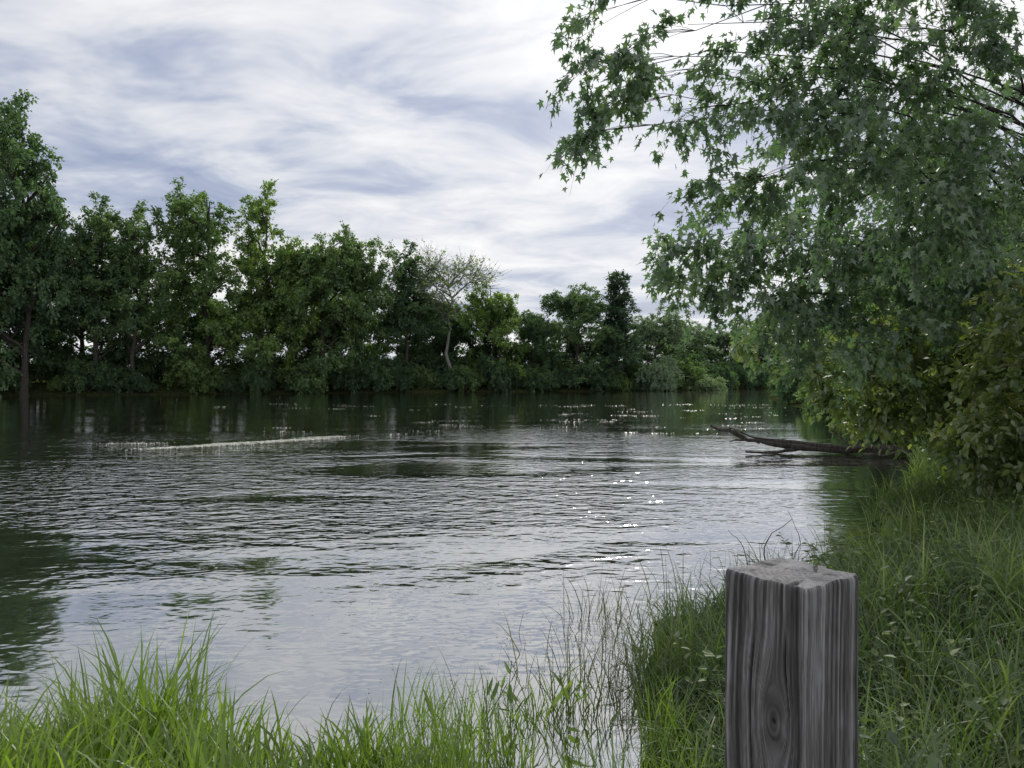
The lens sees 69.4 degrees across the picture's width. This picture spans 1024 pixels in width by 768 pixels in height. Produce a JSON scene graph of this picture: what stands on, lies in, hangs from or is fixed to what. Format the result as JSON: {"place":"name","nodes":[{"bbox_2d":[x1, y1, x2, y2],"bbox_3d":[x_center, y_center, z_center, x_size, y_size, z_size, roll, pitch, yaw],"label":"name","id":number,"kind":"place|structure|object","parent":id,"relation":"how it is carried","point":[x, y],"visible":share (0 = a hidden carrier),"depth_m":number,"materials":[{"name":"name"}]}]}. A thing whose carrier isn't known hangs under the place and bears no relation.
{"place":"outdoors","nodes":[
{"label":"outdoors","id":0,"kind":"place"},
{"bbox_2d":[0,389,912,767],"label":"river","id":1,"kind":"structure","parent":0,"point":[496,507],"depth_m":10.50,"materials":[{"name":"liquid"}]},
{"bbox_2d":[83,403,771,449],"bbox_3d":[-0.651,1.824,42.165,43.430,0.058,39.850,0,1,0],"label":"floating pondweed","id":2,"kind":"object","parent":1,"relation":"on","point":[238,443],"visible":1,"depth_m":24.86,"materials":[{"name":"plant"}]},
{"bbox_2d":[350,572,715,755],"bbox_3d":[0.570,2.123,7.219,3.771,0.027,5.306,0,1,32],"label":"floating debris","id":3,"kind":"object","parent":1,"relation":"on","point":[563,667],"visible":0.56,"depth_m":5.39,"materials":[{"name":"green plant"}]},
{"bbox_2d":[0,378,1023,767],"bbox_3d":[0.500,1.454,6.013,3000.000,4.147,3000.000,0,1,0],"label":"ground","id":4,"kind":"structure","parent":0,"point":[38,388],"depth_m":72.34,"materials":[{"name":"soil"}]},
{"bbox_2d":[4,376,31,392],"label":"riverside shrub","id":5,"kind":"object","parent":4,"relation":"on","point":[17,383],"visible":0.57,"depth_m":88.83,"materials":[{"name":"green plant"}]},
{"bbox_2d":[0,361,44,384],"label":"undergrowth shrub","id":6,"kind":"object","parent":4,"relation":"on","point":[38,375],"visible":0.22,"depth_m":92.58,"materials":[{"name":"green plant"}]},
{"bbox_2d":[0,103,60,370],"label":"cottonwood tree","id":7,"kind":"object","parent":4,"relation":"on","point":[36,348],"visible":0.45,"depth_m":88.22,"materials":[{"name":"green plant"}]},
{"bbox_2d":[0,285,61,381],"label":"woodland tree","id":8,"kind":"object","parent":4,"relation":"on","point":[20,333],"visible":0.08,"depth_m":95.38,"materials":[{"name":"green plant"}]},
{"bbox_2d":[0,208,75,381],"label":"maple tree","id":9,"kind":"object","parent":4,"relation":"on","point":[30,357],"visible":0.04,"depth_m":94.29,"materials":[{"name":"green plant"}]},
{"bbox_2d":[0,89,98,397],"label":"cottonwood tree","id":10,"kind":"object","parent":4,"relation":"on","point":[54,252],"visible":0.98,"depth_m":86.27,"materials":[{"name":"green plant"}]},
{"bbox_2d":[46,375,68,391],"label":"riverside shrub","id":11,"kind":"object","parent":4,"relation":"on","point":[55,383],"visible":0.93,"depth_m":90.86,"materials":[{"name":"green plant"}]},
{"bbox_2d":[28,342,92,382],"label":"undergrowth shrub","id":12,"kind":"object","parent":4,"relation":"on","point":[58,358],"visible":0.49,"depth_m":94.39,"materials":[{"name":"green plant"}]},
{"bbox_2d":[5,260,146,376],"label":"woodland tree","id":13,"kind":"object","parent":4,"relation":"on","point":[76,336],"visible":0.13,"depth_m":96.45,"materials":[{"name":"green plant"}]},
{"bbox_2d":[59,358,116,394],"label":"riverside shrub","id":14,"kind":"object","parent":4,"relation":"on","point":[78,372],"visible":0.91,"depth_m":92.05,"materials":[{"name":"green plant"}]},
{"bbox_2d":[41,191,156,388],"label":"cottonwood tree","id":15,"kind":"object","parent":4,"relation":"on","point":[73,310],"visible":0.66,"depth_m":92.15,"materials":[{"name":"green plant"}]},
{"bbox_2d":[100,362,144,394],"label":"riverside shrub","id":16,"kind":"object","parent":4,"relation":"on","point":[124,380],"visible":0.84,"depth_m":93.66,"materials":[{"name":"green plant"}]},
{"bbox_2d":[85,351,171,382],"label":"undergrowth shrub","id":17,"kind":"object","parent":4,"relation":"on","point":[151,370],"visible":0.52,"depth_m":98.79,"materials":[{"name":"green plant"}]},
{"bbox_2d":[77,199,187,391],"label":"cottonwood tree","id":18,"kind":"object","parent":4,"relation":"on","point":[135,260],"visible":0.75,"depth_m":94.37,"materials":[{"name":"green plant"}]},
{"bbox_2d":[130,377,158,392],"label":"riverside shrub","id":19,"kind":"object","parent":4,"relation":"on","point":[143,386],"visible":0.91,"depth_m":94.53,"materials":[{"name":"green plant"}]},
{"bbox_2d":[102,298,194,378],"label":"woodland tree","id":20,"kind":"object","parent":4,"relation":"on","point":[162,320],"visible":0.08,"depth_m":107.86,"materials":[{"name":"green plant"}]},
{"bbox_2d":[135,339,231,386],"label":"undergrowth shrub","id":21,"kind":"object","parent":4,"relation":"on","point":[149,350],"visible":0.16,"depth_m":99.69,"materials":[{"name":"green plant"}]},
{"bbox_2d":[159,355,216,393],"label":"riverside shrub","id":22,"kind":"object","parent":4,"relation":"on","point":[173,376],"visible":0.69,"depth_m":97.22,"materials":[{"name":"green plant"}]},
{"bbox_2d":[159,290,238,353],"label":"woodland tree","id":23,"kind":"object","parent":4,"relation":"on","point":[185,336],"visible":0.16,"depth_m":106.08,"materials":[{"name":"green plant"}]},
{"bbox_2d":[140,176,265,376],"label":"cottonwood tree","id":24,"kind":"object","parent":4,"relation":"on","point":[197,293],"visible":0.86,"depth_m":97.60,"materials":[{"name":"green plant"}]},
{"bbox_2d":[173,361,234,392],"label":"riverside shrub","id":25,"kind":"object","parent":4,"relation":"on","point":[217,373],"visible":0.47,"depth_m":98.18,"materials":[{"name":"green plant"}]},
{"bbox_2d":[217,374,247,393],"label":"riverside shrub","id":26,"kind":"object","parent":4,"relation":"on","point":[233,386],"visible":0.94,"depth_m":99.17,"materials":[{"name":"green plant"}]},
{"bbox_2d":[0,604,486,767],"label":"grass clump","id":27,"kind":"object","parent":4,"relation":"on","point":[126,738],"visible":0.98,"depth_m":3.63,"materials":[{"name":"green plant"}]},
{"bbox_2d":[217,354,276,381],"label":"undergrowth shrub","id":28,"kind":"object","parent":4,"relation":"on","point":[236,367],"visible":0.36,"depth_m":103.46,"materials":[{"name":"green plant"}]},
{"bbox_2d":[239,358,279,393],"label":"riverside shrub","id":29,"kind":"object","parent":4,"relation":"on","point":[252,374],"visible":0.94,"depth_m":99.47,"materials":[{"name":"green plant"}]},
{"bbox_2d":[202,179,320,390],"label":"cottonwood tree","id":30,"kind":"object","parent":4,"relation":"on","point":[261,308],"visible":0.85,"depth_m":100.78,"materials":[{"name":"green plant"}]},
{"bbox_2d":[252,253,339,386],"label":"maple tree","id":31,"kind":"object","parent":4,"relation":"on","point":[306,342],"visible":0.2,"depth_m":104.21,"materials":[{"name":"green plant"}]},
{"bbox_2d":[287,362,327,393],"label":"riverside shrub","id":32,"kind":"object","parent":4,"relation":"on","point":[318,390],"visible":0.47,"depth_m":101.91,"materials":[{"name":"green plant"}]},
{"bbox_2d":[284,305,362,359],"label":"woodland tree","id":33,"kind":"object","parent":4,"relation":"on","point":[306,346],"visible":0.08,"depth_m":111.00,"materials":[{"name":"green plant"}]},
{"bbox_2d":[263,230,384,393],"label":"maple tree","id":34,"kind":"object","parent":4,"relation":"on","point":[321,274],"visible":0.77,"depth_m":101.80,"materials":[{"name":"green plant"}]},
{"bbox_2d":[318,361,361,388],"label":"riverside shrub","id":35,"kind":"object","parent":4,"relation":"on","point":[329,381],"visible":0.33,"depth_m":105.21,"materials":[{"name":"green plant"}]},
{"bbox_2d":[317,293,391,362],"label":"woodland tree","id":36,"kind":"object","parent":4,"relation":"on","point":[381,351],"visible":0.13,"depth_m":112.22,"materials":[{"name":"green plant"}]},
{"bbox_2d":[330,354,383,392],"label":"riverside shrub","id":37,"kind":"object","parent":4,"relation":"on","point":[367,371],"visible":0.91,"depth_m":105.06,"materials":[{"name":"green plant"}]},
{"bbox_2d":[316,220,409,387],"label":"cottonwood tree","id":38,"kind":"object","parent":4,"relation":"on","point":[370,297],"visible":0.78,"depth_m":105.52,"materials":[{"name":"green plant"}]},
{"bbox_2d":[369,355,410,391],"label":"riverside shrub","id":39,"kind":"object","parent":4,"relation":"on","point":[392,366],"visible":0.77,"depth_m":107.58,"materials":[{"name":"green plant"}]},
{"bbox_2d":[376,354,426,384],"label":"undergrowth shrub","id":40,"kind":"object","parent":4,"relation":"on","point":[401,357],"visible":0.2,"depth_m":110.95,"materials":[{"name":"green plant"}]},
{"bbox_2d":[387,366,417,392],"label":"riverside shrub","id":41,"kind":"object","parent":4,"relation":"on","point":[399,376],"visible":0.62,"depth_m":108.01,"materials":[{"name":"green plant"}]},
{"bbox_2d":[384,323,431,360],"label":"woodland tree","id":42,"kind":"object","parent":4,"relation":"on","point":[410,340],"visible":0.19,"depth_m":122.77,"materials":[{"name":"green plant"}]},
{"bbox_2d":[365,239,451,372],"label":"cottonwood tree","id":43,"kind":"object","parent":4,"relation":"on","point":[405,311],"visible":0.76,"depth_m":109.22,"materials":[{"name":"green plant"}]},
{"bbox_2d":[409,363,436,388],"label":"riverside shrub","id":44,"kind":"object","parent":4,"relation":"on","point":[422,378],"visible":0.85,"depth_m":109.89,"materials":[{"name":"green plant"}]},
{"bbox_2d":[408,346,472,381],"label":"undergrowth shrub","id":45,"kind":"object","parent":4,"relation":"on","point":[436,364],"visible":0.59,"depth_m":113.95,"materials":[{"name":"green plant"}]},
{"bbox_2d":[407,295,478,366],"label":"maple tree","id":46,"kind":"object","parent":4,"relation":"on","point":[435,340],"visible":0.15,"depth_m":118.45,"materials":[{"name":"green plant"}]},
{"bbox_2d":[427,366,473,390],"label":"riverside shrub","id":47,"kind":"object","parent":4,"relation":"on","point":[444,380],"visible":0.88,"depth_m":110.64,"materials":[{"name":"green plant"}]},
{"bbox_2d":[391,237,511,388],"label":"bare tree","id":48,"kind":"object","parent":4,"relation":"on","point":[459,271],"visible":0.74,"depth_m":111.24,"materials":[{"name":"grey plant"}]},
{"bbox_2d":[421,312,490,369],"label":"woodland tree","id":49,"kind":"object","parent":4,"relation":"on","point":[459,340],"visible":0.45,"depth_m":117.85,"materials":[{"name":"green plant"}]},
{"bbox_2d":[447,365,487,391],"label":"riverside shrub","id":50,"kind":"object","parent":4,"relation":"on","point":[478,378],"visible":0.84,"depth_m":111.02,"materials":[{"name":"green plant"}]},
{"bbox_2d":[319,660,620,767],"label":"arrowhead plant","id":51,"kind":"object","parent":4,"relation":"on","point":[511,697],"visible":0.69,"depth_m":4.55,"materials":[{"name":"green plant"}]},
{"bbox_2d":[453,348,517,381],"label":"undergrowth shrub","id":52,"kind":"object","parent":4,"relation":"on","point":[471,363],"visible":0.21,"depth_m":116.84,"materials":[{"name":"green plant"}]},
{"bbox_2d":[465,326,524,367],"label":"woodland tree","id":53,"kind":"object","parent":4,"relation":"on","point":[484,344],"visible":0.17,"depth_m":120.02,"materials":[{"name":"green plant"}]},
{"bbox_2d":[459,280,531,380],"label":"maple tree","id":54,"kind":"object","parent":4,"relation":"on","point":[489,314],"visible":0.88,"depth_m":114.74,"materials":[{"name":"green plant"}]},
{"bbox_2d":[475,352,519,391],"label":"riverside shrub","id":55,"kind":"object","parent":4,"relation":"on","point":[492,368],"visible":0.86,"depth_m":112.82,"materials":[{"name":"green plant"}]},
{"bbox_2d":[486,372,514,389],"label":"riverside shrub","id":56,"kind":"object","parent":4,"relation":"on","point":[490,385],"visible":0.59,"depth_m":112.69,"materials":[{"name":"green plant"}]},
{"bbox_2d":[315,642,723,767],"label":"sedge clump","id":57,"kind":"object","parent":4,"relation":"on","point":[466,753],"visible":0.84,"depth_m":4.08,"materials":[{"name":"green plant"}]},
{"bbox_2d":[511,371,533,389],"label":"riverside shrub","id":58,"kind":"object","parent":4,"relation":"on","point":[516,384],"visible":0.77,"depth_m":115.30,"materials":[{"name":"green plant"}]},
{"bbox_2d":[502,346,551,371],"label":"undergrowth shrub","id":59,"kind":"object","parent":4,"relation":"on","point":[528,357],"visible":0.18,"depth_m":122.32,"materials":[{"name":"green plant"}]},
{"bbox_2d":[510,309,568,379],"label":"maple tree","id":60,"kind":"object","parent":4,"relation":"on","point":[532,329],"visible":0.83,"depth_m":117.58,"materials":[{"name":"green plant"}]},
{"bbox_2d":[514,311,564,358],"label":"woodland tree","id":61,"kind":"object","parent":4,"relation":"on","point":[554,323],"visible":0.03,"depth_m":130.46,"materials":[{"name":"green plant"}]},
{"bbox_2d":[522,362,562,391],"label":"riverside shrub","id":62,"kind":"object","parent":4,"relation":"on","point":[545,380],"visible":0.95,"depth_m":115.03,"materials":[{"name":"green plant"}]},
{"bbox_2d":[537,356,589,385],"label":"undergrowth shrub","id":63,"kind":"object","parent":4,"relation":"on","point":[569,362],"visible":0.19,"depth_m":120.30,"materials":[{"name":"green plant"}]},
{"bbox_2d":[549,324,599,363],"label":"woodland tree","id":64,"kind":"object","parent":4,"relation":"on","point":[568,350],"visible":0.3,"depth_m":124.68,"materials":[{"name":"green plant"}]},
{"bbox_2d":[531,282,624,388],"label":"maple tree","id":65,"kind":"object","parent":4,"relation":"on","point":[582,307],"visible":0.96,"depth_m":117.70,"materials":[{"name":"green plant"}]},
{"bbox_2d":[579,364,608,390],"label":"riverside shrub","id":66,"kind":"object","parent":4,"relation":"on","point":[595,378],"visible":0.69,"depth_m":117.29,"materials":[{"name":"green plant"}]},
{"bbox_2d":[583,364,625,390],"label":"riverside shrub","id":67,"kind":"object","parent":4,"relation":"on","point":[610,377],"visible":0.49,"depth_m":117.91,"materials":[{"name":"green plant"}]},
{"bbox_2d":[322,503,901,755],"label":"water reeds","id":68,"kind":"object","parent":4,"relation":"on","point":[620,660],"visible":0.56,"depth_m":5.32,"materials":[{"name":"green plant"}]},
{"bbox_2d":[581,269,645,374],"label":"spruce tree","id":69,"kind":"object","parent":4,"relation":"on","point":[618,301],"visible":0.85,"depth_m":120.79,"materials":[{"name":"green plant"}]},
{"bbox_2d":[610,373,632,390],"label":"riverside shrub","id":70,"kind":"object","parent":4,"relation":"on","point":[625,385],"visible":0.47,"depth_m":119.26,"materials":[{"name":"green plant"}]},
{"bbox_2d":[618,360,647,380],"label":"undergrowth shrub","id":71,"kind":"object","parent":4,"relation":"on","point":[631,374],"visible":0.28,"depth_m":123.27,"materials":[{"name":"green plant"}]},
{"bbox_2d":[634,339,668,378],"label":"woodland tree","id":72,"kind":"object","parent":4,"relation":"on","point":[650,349],"visible":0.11,"depth_m":137.45,"materials":[{"name":"green plant"}]},
{"bbox_2d":[625,305,691,369],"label":"willow tree","id":73,"kind":"object","parent":4,"relation":"on","point":[655,333],"visible":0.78,"depth_m":129.08,"materials":[{"name":"green plant"}]},
{"bbox_2d":[635,353,684,390],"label":"willow shrub","id":74,"kind":"object","parent":4,"relation":"on","point":[658,376],"visible":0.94,"depth_m":118.58,"materials":[{"name":"green plant"}]},
{"bbox_2d":[646,355,697,373],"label":"undergrowth shrub","id":75,"kind":"object","parent":4,"relation":"on","point":[682,365],"visible":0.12,"depth_m":127.18,"materials":[{"name":"green plant"}]},
{"bbox_2d":[657,335,693,360],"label":"woodland tree","id":76,"kind":"object","parent":4,"relation":"on","point":[665,352],"visible":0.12,"depth_m":142.71,"materials":[{"name":"green plant"}]},
{"bbox_2d":[652,319,722,361],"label":"willow tree","id":77,"kind":"object","parent":4,"relation":"on","point":[698,333],"visible":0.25,"depth_m":143.41,"materials":[{"name":"green plant"}]},
{"bbox_2d":[680,366,706,389],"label":"riverside shrub","id":78,"kind":"object","parent":4,"relation":"on","point":[695,376],"visible":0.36,"depth_m":126.11,"materials":[{"name":"green plant"}]},
{"bbox_2d":[668,350,721,376],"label":"undergrowth shrub","id":79,"kind":"object","parent":4,"relation":"on","point":[699,360],"visible":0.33,"depth_m":134.38,"materials":[{"name":"green plant"}]},
{"bbox_2d":[681,372,727,390],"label":"willow shrub","id":80,"kind":"object","parent":4,"relation":"on","point":[709,383],"visible":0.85,"depth_m":124.40,"materials":[{"name":"green plant"}]},
{"bbox_2d":[687,328,727,362],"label":"woodland tree","id":81,"kind":"object","parent":4,"relation":"on","point":[712,355],"visible":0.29,"depth_m":147.84,"materials":[{"name":"green plant"}]},
{"bbox_2d":[693,325,750,363],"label":"willow tree","id":82,"kind":"object","parent":4,"relation":"on","point":[725,340],"visible":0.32,"depth_m":150.02,"materials":[{"name":"green plant"}]},
{"bbox_2d":[706,365,738,389],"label":"riverside shrub","id":83,"kind":"object","parent":4,"relation":"on","point":[729,378],"visible":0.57,"depth_m":132.23,"materials":[{"name":"green plant"}]},
{"bbox_2d":[708,361,740,372],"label":"undergrowth shrub","id":84,"kind":"object","parent":4,"relation":"on","point":[720,363],"visible":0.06,"depth_m":140.97,"materials":[{"name":"green plant"}]},
{"bbox_2d":[730,365,757,388],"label":"riverside shrub","id":85,"kind":"object","parent":4,"relation":"on","point":[743,377],"visible":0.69,"depth_m":137.79,"materials":[{"name":"green plant"}]},
{"bbox_2d":[743,363,770,387],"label":"riverside shrub","id":86,"kind":"object","parent":4,"relation":"on","point":[760,377],"visible":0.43,"depth_m":140.12,"materials":[{"name":"green plant"}]},
{"bbox_2d":[725,336,789,374],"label":"willow tree","id":87,"kind":"object","parent":4,"relation":"on","point":[763,354],"visible":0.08,"depth_m":157.09,"materials":[{"name":"green plant"}]},
{"bbox_2d":[765,366,791,396],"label":"riverside shrub","id":88,"kind":"object","parent":4,"relation":"on","point":[770,385],"visible":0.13,"depth_m":81.54,"materials":[{"name":"green plant"}]},
{"bbox_2d":[537,0,1023,305],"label":"silver maple tree","id":89,"kind":"object","parent":4,"relation":"on","point":[961,221],"visible":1,"depth_m":6.96,"materials":[{"name":"green plant"}]},
{"bbox_2d":[772,366,810,404],"bbox_3d":[23.489,0.229,60.453,4.364,3.846,4.428,0,1,23],"label":"riverside shrub","id":90,"kind":"object","parent":4,"relation":"on","point":[792,389],"visible":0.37,"depth_m":60.12,"materials":[{"name":"green plant"}]},
{"bbox_2d":[725,557,858,767],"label":"wooden post","id":91,"kind":"object","parent":4,"relation":"on","point":[791,663],"visible":1,"depth_m":1.05,"materials":[{"name":"grey wood"}]},
{"bbox_2d":[793,374,810,409],"bbox_3d":[21.352,0.463,49.711,3.713,3.735,5.205,0,1,-28],"label":"riverside shrub","id":92,"kind":"object","parent":4,"relation":"on","point":[801,393],"visible":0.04,"depth_m":50.24,"materials":[{"name":"green plant"}]},
{"bbox_2d":[583,451,1023,767],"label":"bank grass","id":93,"kind":"structure","parent":4,"relation":"on","point":[995,560],"depth_m":4.67,"materials":[{"name":"green plant"}]},
{"bbox_2d":[710,425,921,457],"bbox_3d":[9.518,1.622,20.790,7.629,0.790,1.266,0,1,15],"label":"fallen branch","id":94,"kind":"object","parent":4,"relation":"on","point":[790,445],"visible":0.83,"depth_m":21.22,"materials":[{"name":"wood"}]},
{"bbox_2d":[639,63,1023,410],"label":"silver maple tree","id":95,"kind":"object","parent":4,"relation":"on","point":[795,312],"visible":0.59,"depth_m":10.94,"materials":[{"name":"green plant"}]},
{"bbox_2d":[807,247,887,384],"bbox_3d":[21.245,-3.247,40.044,9.960,8.681,9.271,0,1,6],"label":"maple tree","id":96,"kind":"object","parent":4,"relation":"on","point":[856,306],"visible":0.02,"depth_m":40.30,"materials":[{"name":"green plant"}]},
{"bbox_2d":[673,472,1023,767],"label":"leafy weeds","id":97,"kind":"object","parent":4,"relation":"on","point":[933,760],"visible":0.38,"depth_m":4.58,"materials":[{"name":"green plant"}]},
{"bbox_2d":[729,228,1023,483],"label":"box elder tree","id":98,"kind":"object","parent":4,"relation":"on","point":[881,411],"visible":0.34,"depth_m":13.44,"materials":[{"name":"green plant"}]},
{"bbox_2d":[831,415,959,489],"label":"shore grass","id":99,"kind":"structure","parent":4,"relation":"on","point":[917,461],"depth_m":15.06,"materials":[{"name":"green plant"}]},
{"bbox_2d":[845,355,953,444],"bbox_3d":[12.244,0.680,22.030,4.364,3.846,4.428,0,1,41],"label":"riverside shrub","id":100,"kind":"object","parent":4,"relation":"on","point":[876,442],"visible":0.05,"depth_m":21.89,"materials":[{"name":"green plant"}]},
{"bbox_2d":[825,248,1016,396],"bbox_3d":[13.925,-1.549,24.228,7.345,7.051,7.085,0,1,-14],"label":"maple tree","id":101,"kind":"object","parent":4,"relation":"on","point":[878,269],"visible":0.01,"depth_m":23.74,"materials":[{"name":"green plant"}]},
{"bbox_2d":[909,266,1023,508],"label":"dogwood shrub","id":102,"kind":"object","parent":4,"relation":"on","point":[991,377],"visible":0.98,"depth_m":9.73,"materials":[{"name":"green plant"}]},
{"bbox_2d":[973,179,1023,248],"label":"maple tree","id":103,"kind":"object","parent":4,"relation":"on","point":[1021,192],"visible":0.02,"depth_m":41.15,"materials":[{"name":"green plant"}]},
{"bbox_2d":[0,0,1023,370],"label":"sky","id":104,"kind":"structure","parent":0,"point":[397,120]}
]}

